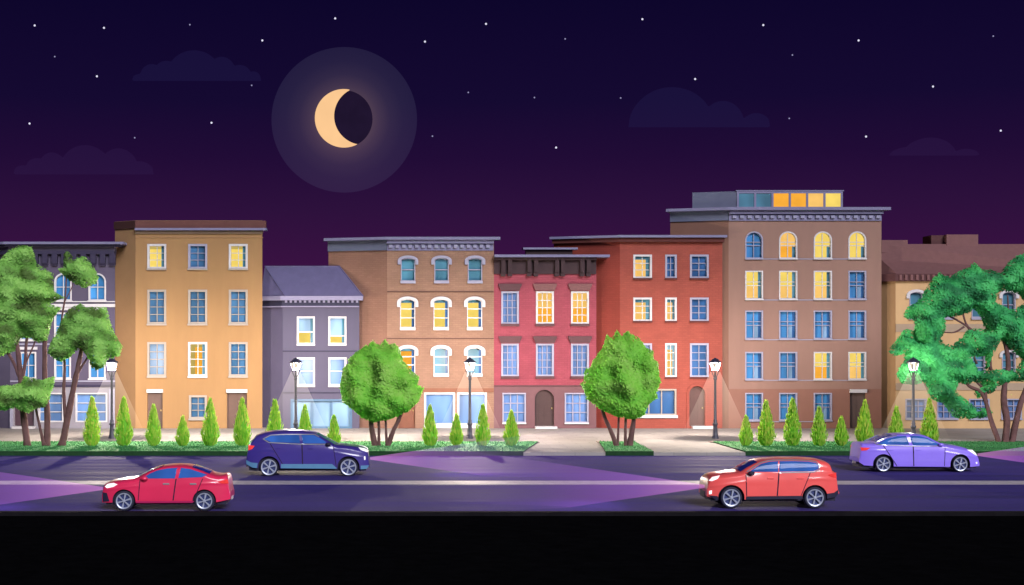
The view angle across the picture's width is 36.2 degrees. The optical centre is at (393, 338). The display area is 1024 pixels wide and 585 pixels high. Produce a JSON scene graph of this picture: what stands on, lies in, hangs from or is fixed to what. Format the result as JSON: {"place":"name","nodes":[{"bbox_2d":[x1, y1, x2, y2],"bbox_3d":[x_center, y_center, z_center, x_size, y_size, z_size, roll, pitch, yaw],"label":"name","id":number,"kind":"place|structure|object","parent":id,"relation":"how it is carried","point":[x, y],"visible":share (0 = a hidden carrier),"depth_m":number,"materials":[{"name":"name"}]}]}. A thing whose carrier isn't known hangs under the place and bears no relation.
{"place":"outdoors","nodes":[
{"label":"outdoors","id":0,"kind":"place"},
{"bbox_2d":[0,242,126,428],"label":"grey row house","id":1,"kind":"structure","parent":0,"point":[101,258],"depth_m":90.00,"materials":[{"name":"paint"}]},
{"bbox_2d":[38,393,62,421],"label":"shop window","id":2,"kind":"structure","parent":1,"relation":"in","point":[56,404],"depth_m":90.19,"materials":[{"name":"glass"}]},
{"bbox_2d":[54,273,71,301],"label":"window","id":3,"kind":"structure","parent":1,"relation":"in","point":[59,284],"depth_m":90.19,"materials":[{"name":"glass"}]},
{"bbox_2d":[75,393,106,421],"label":"shop window","id":4,"kind":"structure","parent":1,"relation":"in","point":[82,400],"depth_m":90.19,"materials":[{"name":"glass"}]},
{"bbox_2d":[87,273,106,301],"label":"window","id":5,"kind":"structure","parent":1,"relation":"in","point":[97,292],"depth_m":90.19,"materials":[{"name":"glass"}]},
{"bbox_2d":[114,220,267,427],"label":"tan house","id":6,"kind":"structure","parent":0,"point":[188,313],"depth_m":90.00,"materials":[{"name":"paint"}]},
{"bbox_2d":[148,393,162,427],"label":"door","id":7,"kind":"structure","parent":6,"relation":"in","point":[157,398],"depth_m":90.19,"materials":[{"name":"brown wood"}]},
{"bbox_2d":[147,244,166,269],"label":"window","id":8,"kind":"structure","parent":6,"relation":"in","point":[156,253],"depth_m":90.19,"materials":[{"name":"glass"}]},
{"bbox_2d":[147,290,166,324],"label":"window","id":9,"kind":"structure","parent":6,"relation":"in","point":[156,299],"depth_m":90.19,"materials":[{"name":"glass"}]},
{"bbox_2d":[147,342,166,377],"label":"window","id":10,"kind":"structure","parent":6,"relation":"in","point":[156,351],"depth_m":90.19,"materials":[{"name":"glass"}]},
{"bbox_2d":[187,244,207,269],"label":"window","id":11,"kind":"structure","parent":6,"relation":"in","point":[197,253],"depth_m":90.19,"materials":[{"name":"blue glass"}]},
{"bbox_2d":[187,290,207,324],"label":"window","id":12,"kind":"structure","parent":6,"relation":"in","point":[197,299],"depth_m":90.19,"materials":[{"name":"glass"}]},
{"bbox_2d":[187,342,207,377],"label":"window","id":13,"kind":"structure","parent":6,"relation":"in","point":[197,351],"depth_m":90.19,"materials":[{"name":"glass"}]},
{"bbox_2d":[188,395,206,419],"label":"window","id":14,"kind":"structure","parent":6,"relation":"in","point":[197,403],"depth_m":90.19,"materials":[{"name":"glass"}]},
{"bbox_2d":[227,393,246,427],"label":"door","id":15,"kind":"structure","parent":6,"relation":"in","point":[233,399],"depth_m":90.19,"materials":[{"name":"brown wood"}]},
{"bbox_2d":[228,244,247,269],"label":"window","id":16,"kind":"structure","parent":6,"relation":"in","point":[238,253],"depth_m":90.19,"materials":[{"name":"glass"}]},
{"bbox_2d":[228,290,247,324],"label":"window","id":17,"kind":"structure","parent":6,"relation":"in","point":[238,299],"depth_m":90.19,"materials":[{"name":"glass"}]},
{"bbox_2d":[228,342,247,377],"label":"window","id":18,"kind":"structure","parent":6,"relation":"in","point":[238,351],"depth_m":90.19,"materials":[{"name":"glass"}]},
{"bbox_2d":[0,440,537,455],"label":"lawn","id":19,"kind":"structure","parent":0,"point":[243,452],"depth_m":71.37,"materials":[{"name":"plant"}]},
{"bbox_2d":[0,245,123,445],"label":"spreading tree","id":20,"kind":"object","parent":19,"relation":"on","point":[28,310],"visible":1,"depth_m":73.82,"materials":[{"name":"green plant"}]},
{"bbox_2d":[82,396,102,445],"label":"cone shrub","id":21,"kind":"object","parent":19,"relation":"on","point":[90,433],"visible":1,"depth_m":74.43,"materials":[{"name":"plant"}]},
{"bbox_2d":[114,396,133,445],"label":"cone shrub","id":22,"kind":"object","parent":19,"relation":"on","point":[124,431],"visible":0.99,"depth_m":74.43,"materials":[{"name":"plant"}]},
{"bbox_2d":[144,403,161,445],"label":"cone shrub","id":23,"kind":"object","parent":19,"relation":"on","point":[152,433],"visible":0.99,"depth_m":74.45,"materials":[{"name":"plant"}]},
{"bbox_2d":[200,397,220,445],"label":"cone shrub","id":24,"kind":"object","parent":19,"relation":"on","point":[210,435],"visible":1,"depth_m":74.41,"materials":[{"name":"plant"}]},
{"bbox_2d":[232,397,251,445],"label":"cone shrub","id":25,"kind":"object","parent":19,"relation":"on","point":[242,433],"visible":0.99,"depth_m":74.43,"materials":[{"name":"plant"}]},
{"bbox_2d":[265,399,283,430],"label":"cone shrub","id":26,"kind":"object","parent":19,"relation":"on","point":[275,418],"visible":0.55,"depth_m":74.46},
{"bbox_2d":[339,339,423,445],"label":"round tree","id":27,"kind":"object","parent":19,"relation":"on","point":[377,384],"visible":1,"depth_m":73.49,"materials":[{"name":"green plant"}]},
{"bbox_2d":[422,404,438,445],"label":"cone shrub","id":28,"kind":"object","parent":19,"relation":"on","point":[430,433],"visible":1,"depth_m":74.44,"materials":[{"name":"plant"}]},
{"bbox_2d":[449,412,463,445],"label":"cone shrub","id":29,"kind":"object","parent":19,"relation":"on","point":[456,438],"visible":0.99,"depth_m":74.45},
{"bbox_2d":[474,403,490,445],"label":"cone shrub","id":30,"kind":"object","parent":19,"relation":"on","point":[483,436],"visible":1,"depth_m":74.45,"materials":[{"name":"plant"}]},
{"bbox_2d":[502,409,520,445],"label":"cone shrub","id":31,"kind":"object","parent":19,"relation":"on","point":[511,436],"visible":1,"depth_m":74.44,"materials":[{"name":"plant"}]},
{"bbox_2d":[324,237,499,427],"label":"brown brick house","id":32,"kind":"structure","parent":0,"point":[426,305],"depth_m":90.00,"materials":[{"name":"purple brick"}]},
{"bbox_2d":[397,296,417,329],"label":"window","id":33,"kind":"structure","parent":32,"relation":"in","point":[407,308],"depth_m":90.19,"materials":[{"name":"glass"}]},
{"bbox_2d":[398,255,417,282],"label":"window","id":34,"kind":"structure","parent":32,"relation":"in","point":[407,265],"depth_m":90.19,"materials":[{"name":"teal glass"}]},
{"bbox_2d":[399,345,417,374],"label":"window","id":35,"kind":"structure","parent":32,"relation":"in","point":[408,356],"depth_m":90.19,"materials":[{"name":"glass"}]},
{"bbox_2d":[424,392,454,427],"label":"shop window","id":36,"kind":"structure","parent":32,"relation":"in","point":[443,403],"depth_m":90.19,"materials":[{"name":"glass"}]},
{"bbox_2d":[430,296,451,329],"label":"window","id":37,"kind":"structure","parent":32,"relation":"in","point":[441,308],"depth_m":90.19,"materials":[{"name":"glass"}]},
{"bbox_2d":[430,345,451,376],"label":"window","id":38,"kind":"structure","parent":32,"relation":"in","point":[441,356],"depth_m":90.19,"materials":[{"name":"glass"}]},
{"bbox_2d":[431,255,451,282],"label":"window","id":39,"kind":"structure","parent":32,"relation":"in","point":[441,265],"depth_m":90.19,"materials":[{"name":"teal glass"}]},
{"bbox_2d":[457,392,486,427],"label":"shop window","id":40,"kind":"structure","parent":32,"relation":"in","point":[477,398],"depth_m":90.19,"materials":[{"name":"glass"}]},
{"bbox_2d":[464,296,484,329],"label":"window","id":41,"kind":"structure","parent":32,"relation":"in","point":[474,308],"depth_m":90.19,"materials":[{"name":"glass"}]},
{"bbox_2d":[464,345,484,376],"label":"window","id":42,"kind":"structure","parent":32,"relation":"in","point":[470,351],"depth_m":90.19,"materials":[{"name":"glass"}]},
{"bbox_2d":[465,255,484,282],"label":"window","id":43,"kind":"structure","parent":32,"relation":"in","point":[474,265],"depth_m":90.19,"materials":[{"name":"teal glass"}]},
{"bbox_2d":[0,516,1023,584],"bbox_3d":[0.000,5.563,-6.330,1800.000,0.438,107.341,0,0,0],"label":"pavement","id":44,"kind":"structure","parent":0,"point":[511,550],"depth_m":39.33,"materials":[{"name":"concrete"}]},
{"bbox_2d":[0,511,1023,515],"bbox_3d":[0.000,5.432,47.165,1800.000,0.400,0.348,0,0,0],"label":"kerb","id":45,"kind":"structure","parent":44,"relation":"on","point":[511,513],"depth_m":46.99,"materials":[{"name":"concrete"}]},
{"bbox_2d":[0,456,1023,510],"bbox_3d":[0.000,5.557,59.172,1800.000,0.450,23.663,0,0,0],"label":"road","id":46,"kind":"structure","parent":0,"point":[531,497],"depth_m":56.22,"materials":[{"name":"asphalt"}]},
{"bbox_2d":[102,463,233,510],"bbox_3d":[-7.061,4.630,49.010,3.999,1.404,1.963,0,0,0],"label":"sedan car","id":47,"kind":"object","parent":46,"relation":"on","point":[202,488],"visible":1,"depth_m":48.20,"materials":[{"name":"paint"}]},
{"bbox_2d":[246,429,369,475],"bbox_3d":[-3.348,4.444,61.219,4.824,1.775,2.107,0,0,0],"label":"suv car","id":48,"kind":"object","parent":46,"relation":"on","point":[271,452],"visible":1,"depth_m":60.34,"materials":[{"name":"blue paint"}]},
{"bbox_2d":[0,481,1023,483],"bbox_3d":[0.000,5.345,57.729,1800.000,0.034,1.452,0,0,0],"label":"line","id":49,"kind":"object","parent":46,"relation":"on","point":[522,482],"visible":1,"depth_m":57.74,"materials":[{"name":"paint"}]},
{"bbox_2d":[699,456,838,508],"bbox_3d":[11.931,4.551,49.733,4.184,1.563,2.050,0,0,0],"label":"suv car","id":50,"kind":"object","parent":46,"relation":"on","point":[810,482],"visible":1,"depth_m":48.90,"materials":[{"name":"red paint"}]},
{"bbox_2d":[849,432,979,471],"bbox_3d":[21.044,4.568,63.141,4.846,1.528,2.005,0,0,0],"label":"sedan car","id":51,"kind":"object","parent":46,"relation":"on","point":[884,452],"visible":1,"depth_m":62.29,"materials":[{"name":"paint"}]},
{"bbox_2d":[0,427,1023,455],"bbox_3d":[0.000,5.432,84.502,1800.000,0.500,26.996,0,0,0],"label":"pavement","id":52,"kind":"structure","parent":0,"point":[657,441],"depth_m":82.53,"materials":[{"name":"concrete"}]},
{"bbox_2d":[106,358,117,438],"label":"street lamp","id":53,"kind":"object","parent":52,"relation":"on","point":[111,364],"visible":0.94,"depth_m":80.70,"materials":[{"name":"metal"}]},
{"bbox_2d":[262,266,362,427],"bbox_3d":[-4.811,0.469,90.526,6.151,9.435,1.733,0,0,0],"label":"slate house","id":54,"kind":"structure","parent":52,"relation":"on","point":[310,317],"depth_m":90.01,"materials":[{"name":"grey paint"}]},
{"bbox_2d":[297,316,314,345],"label":"window","id":55,"kind":"structure","parent":54,"relation":"in","point":[305,324],"depth_m":90.19,"materials":[{"name":"glass"}]},
{"bbox_2d":[297,357,314,386],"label":"window","id":56,"kind":"structure","parent":54,"relation":"in","point":[306,377],"depth_m":90.19,"materials":[{"name":"glass"}]},
{"bbox_2d":[291,399,351,427],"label":"shop window","id":57,"kind":"structure","parent":54,"relation":"in","point":[321,411],"depth_m":90.19,"materials":[{"name":"blue glass"}]},
{"bbox_2d":[328,316,346,345],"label":"window","id":58,"kind":"structure","parent":54,"relation":"in","point":[337,325],"depth_m":90.19,"materials":[{"name":"glass"}]},
{"bbox_2d":[328,357,346,386],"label":"window","id":59,"kind":"structure","parent":54,"relation":"in","point":[335,364],"depth_m":90.19,"materials":[{"name":"glass"}]},
{"bbox_2d":[464,358,475,438],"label":"street lamp","id":60,"kind":"object","parent":52,"relation":"on","point":[469,364],"visible":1,"depth_m":80.71,"materials":[{"name":"metal"}]},
{"bbox_2d":[709,358,721,438],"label":"street lamp","id":61,"kind":"object","parent":52,"relation":"on","point":[715,363],"visible":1,"depth_m":80.71,"materials":[{"name":"metal"}]},
{"bbox_2d":[666,190,890,427],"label":"apartment house","id":62,"kind":"structure","parent":52,"relation":"on","point":[801,297],"depth_m":90.00,"materials":[{"name":"brown stone"}]},
{"bbox_2d":[745,393,762,421],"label":"window","id":63,"kind":"structure","parent":62,"relation":"in","point":[753,401],"depth_m":90.19,"materials":[{"name":"blue glass"}]},
{"bbox_2d":[745,231,763,259],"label":"window","id":64,"kind":"structure","parent":62,"relation":"in","point":[753,243],"depth_m":90.19,"materials":[{"name":"blue glass"}]},
{"bbox_2d":[745,271,763,299],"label":"window","id":65,"kind":"structure","parent":62,"relation":"in","point":[753,279],"depth_m":90.19,"materials":[{"name":"glass"}]},
{"bbox_2d":[745,311,763,339],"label":"window","id":66,"kind":"structure","parent":62,"relation":"in","point":[753,319],"depth_m":90.19,"materials":[{"name":"blue glass"}]},
{"bbox_2d":[745,352,763,380],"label":"window","id":67,"kind":"structure","parent":62,"relation":"in","point":[753,360],"depth_m":90.19,"materials":[{"name":"blue glass"}]},
{"bbox_2d":[779,393,796,421],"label":"window","id":68,"kind":"structure","parent":62,"relation":"in","point":[784,398],"depth_m":90.19,"materials":[{"name":"blue glass"}]},
{"bbox_2d":[779,231,797,259],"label":"window","id":69,"kind":"structure","parent":62,"relation":"in","point":[787,240],"depth_m":90.19,"materials":[{"name":"glass"}]},
{"bbox_2d":[779,271,797,299],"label":"window","id":70,"kind":"structure","parent":62,"relation":"in","point":[787,279],"depth_m":90.19,"materials":[{"name":"glass"}]},
{"bbox_2d":[779,311,797,339],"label":"window","id":71,"kind":"structure","parent":62,"relation":"in","point":[787,319],"depth_m":90.19,"materials":[{"name":"blue glass"}]},
{"bbox_2d":[779,352,797,380],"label":"window","id":72,"kind":"structure","parent":62,"relation":"in","point":[787,360],"depth_m":90.19,"materials":[{"name":"blue glass"}]},
{"bbox_2d":[813,231,832,259],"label":"window","id":73,"kind":"structure","parent":62,"relation":"in","point":[822,243],"depth_m":90.19,"materials":[{"name":"glass"}]},
{"bbox_2d":[813,271,832,299],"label":"window","id":74,"kind":"structure","parent":62,"relation":"in","point":[822,279],"depth_m":90.19,"materials":[{"name":"glass"}]},
{"bbox_2d":[813,352,832,380],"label":"window","id":75,"kind":"structure","parent":62,"relation":"in","point":[822,360],"depth_m":90.19,"materials":[{"name":"glass"}]},
{"bbox_2d":[813,393,832,421],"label":"window","id":76,"kind":"structure","parent":62,"relation":"in","point":[824,400],"depth_m":90.19,"materials":[{"name":"blue glass"}]},
{"bbox_2d":[814,311,832,339],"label":"window","id":77,"kind":"structure","parent":62,"relation":"in","point":[822,319],"depth_m":90.19,"materials":[{"name":"blue glass"}]},
{"bbox_2d":[848,231,866,259],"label":"window","id":78,"kind":"structure","parent":62,"relation":"in","point":[856,243],"depth_m":90.19,"materials":[{"name":"glass"}]},
{"bbox_2d":[848,271,866,299],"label":"window","id":79,"kind":"structure","parent":62,"relation":"in","point":[856,279],"depth_m":90.19,"materials":[{"name":"blue glass"}]},
{"bbox_2d":[848,311,866,339],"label":"window","id":80,"kind":"structure","parent":62,"relation":"in","point":[856,319],"depth_m":90.19,"materials":[{"name":"blue glass"}]},
{"bbox_2d":[848,352,866,380],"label":"window","id":81,"kind":"structure","parent":62,"relation":"in","point":[856,360],"depth_m":90.19,"materials":[{"name":"yellow glass"}]},
{"bbox_2d":[850,393,864,427],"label":"door","id":82,"kind":"structure","parent":62,"relation":"in","point":[856,399],"depth_m":90.19,"materials":[{"name":"brown wood"}]},
{"bbox_2d":[0,0,1023,282],"label":"sky","id":83,"kind":"structure","parent":0,"point":[939,156],"materials":[{"name":"purple"}]},
{"bbox_2d":[315,89,372,147],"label":"moon","id":84,"kind":"object","parent":83,"relation":"in","point":[343,118],"visible":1,"depth_m":1502.60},
{"bbox_2d":[494,247,609,428],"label":"crimson row house","id":85,"kind":"structure","parent":0,"point":[544,327],"depth_m":90.00,"materials":[{"name":"brick"}]},
{"bbox_2d":[498,284,521,325],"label":"window","id":86,"kind":"structure","parent":85,"relation":"in","point":[509,292],"depth_m":90.10,"materials":[{"name":"glass"}]},
{"bbox_2d":[498,336,521,378],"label":"window","id":87,"kind":"structure","parent":85,"relation":"in","point":[509,352],"depth_m":90.10,"materials":[{"name":"glass"}]},
{"bbox_2d":[502,393,525,423],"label":"window","id":88,"kind":"structure","parent":85,"relation":"in","point":[516,402],"depth_m":90.19,"materials":[{"name":"glass"}]},
{"bbox_2d":[535,390,553,425],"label":"door","id":89,"kind":"structure","parent":85,"relation":"in","point":[544,399],"depth_m":90.19,"materials":[{"name":"brown wood"}]},
{"bbox_2d":[533,284,556,325],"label":"window","id":90,"kind":"structure","parent":85,"relation":"in","point":[544,292],"depth_m":90.10,"materials":[{"name":"glass"}]},
{"bbox_2d":[533,336,556,378],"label":"window","id":91,"kind":"structure","parent":85,"relation":"in","point":[544,352],"depth_m":90.10,"materials":[{"name":"glass"}]},
{"bbox_2d":[564,393,588,423],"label":"window","id":92,"kind":"structure","parent":85,"relation":"in","point":[576,405],"depth_m":90.19,"materials":[{"name":"glass"}]},
{"bbox_2d":[568,284,591,325],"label":"window","id":93,"kind":"structure","parent":85,"relation":"in","point":[579,292],"depth_m":90.10,"materials":[{"name":"glass"}]},
{"bbox_2d":[568,336,591,378],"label":"window","id":94,"kind":"structure","parent":85,"relation":"in","point":[579,352],"depth_m":90.10,"materials":[{"name":"glass"}]},
{"bbox_2d":[599,441,653,455],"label":"lawn","id":95,"kind":"structure","parent":0,"point":[629,452],"depth_m":70.98,"materials":[{"name":"plant"}]},
{"bbox_2d":[580,329,661,445],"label":"round tree","id":96,"kind":"object","parent":95,"relation":"on","point":[622,377],"visible":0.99,"depth_m":73.49,"materials":[{"name":"green plant"}]},
{"bbox_2d":[549,235,726,428],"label":"red house","id":97,"kind":"structure","parent":0,"point":[660,296],"depth_m":90.00,"materials":[{"name":"brick"}]},
{"bbox_2d":[633,255,652,279],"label":"window","id":98,"kind":"structure","parent":97,"relation":"in","point":[642,264],"depth_m":90.17,"materials":[{"name":"glass"}]},
{"bbox_2d":[633,298,652,322],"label":"window","id":99,"kind":"structure","parent":97,"relation":"in","point":[642,307],"depth_m":90.15,"materials":[{"name":"glass"}]},
{"bbox_2d":[640,389,677,417],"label":"shop window","id":100,"kind":"structure","parent":97,"relation":"in","point":[664,406],"depth_m":90.19,"materials":[{"name":"glass"}]},
{"bbox_2d":[665,343,676,378],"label":"window","id":101,"kind":"structure","parent":97,"relation":"in","point":[670,348],"depth_m":90.10,"materials":[{"name":"glass"}]},
{"bbox_2d":[689,386,703,425],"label":"door","id":102,"kind":"structure","parent":97,"relation":"in","point":[696,394],"depth_m":90.19,"materials":[{"name":"brown wood"}]},
{"bbox_2d":[690,255,708,279],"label":"window","id":103,"kind":"structure","parent":97,"relation":"in","point":[699,264],"depth_m":90.12,"materials":[{"name":"blue glass"}]},
{"bbox_2d":[690,298,708,322],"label":"window","id":104,"kind":"structure","parent":97,"relation":"in","point":[699,307],"depth_m":90.12,"materials":[{"name":"blue glass"}]},
{"bbox_2d":[690,343,708,378],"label":"window","id":105,"kind":"structure","parent":97,"relation":"in","point":[699,352],"depth_m":90.19,"materials":[{"name":"blue glass"}]},
{"bbox_2d":[713,441,1023,455],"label":"lawn","id":106,"kind":"structure","parent":0,"point":[839,452],"depth_m":71.37,"materials":[{"name":"plant"}]},
{"bbox_2d":[755,399,776,445],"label":"cone shrub","id":107,"kind":"object","parent":106,"relation":"on","point":[766,435],"visible":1,"depth_m":74.42,"materials":[{"name":"plant"}]},
{"bbox_2d":[783,398,802,445],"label":"cone shrub","id":108,"kind":"object","parent":106,"relation":"on","point":[791,436],"visible":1,"depth_m":74.42,"materials":[{"name":"plant"}]},
{"bbox_2d":[810,405,828,445],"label":"cone shrub","id":109,"kind":"object","parent":106,"relation":"on","point":[819,434],"visible":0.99,"depth_m":74.44,"materials":[{"name":"plant"}]},
{"bbox_2d":[854,399,873,440],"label":"cone shrub","id":110,"kind":"object","parent":106,"relation":"on","point":[865,424],"visible":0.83,"depth_m":74.43,"materials":[{"name":"plant"}]},
{"bbox_2d":[907,357,919,432],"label":"street lamp","id":111,"kind":"object","parent":106,"relation":"on","point":[913,363],"visible":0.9,"depth_m":77.13,"materials":[{"name":"metal"}]},
{"bbox_2d":[919,397,939,440],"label":"cone shrub","id":112,"kind":"object","parent":106,"relation":"on","point":[930,425],"visible":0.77,"depth_m":74.43,"materials":[{"name":"plant"}]},
{"bbox_2d":[888,253,1023,441],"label":"gnarled tree","id":113,"kind":"object","parent":106,"relation":"on","point":[942,370],"visible":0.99,"depth_m":78.80,"materials":[{"name":"green plant"}]},
{"bbox_2d":[881,234,1023,427],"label":"sand house","id":114,"kind":"structure","parent":0,"point":[909,272],"depth_m":90.19,"materials":[{"name":"paint"}]},
{"bbox_2d":[905,399,926,419],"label":"window","id":115,"kind":"structure","parent":114,"relation":"in","point":[920,404],"depth_m":90.19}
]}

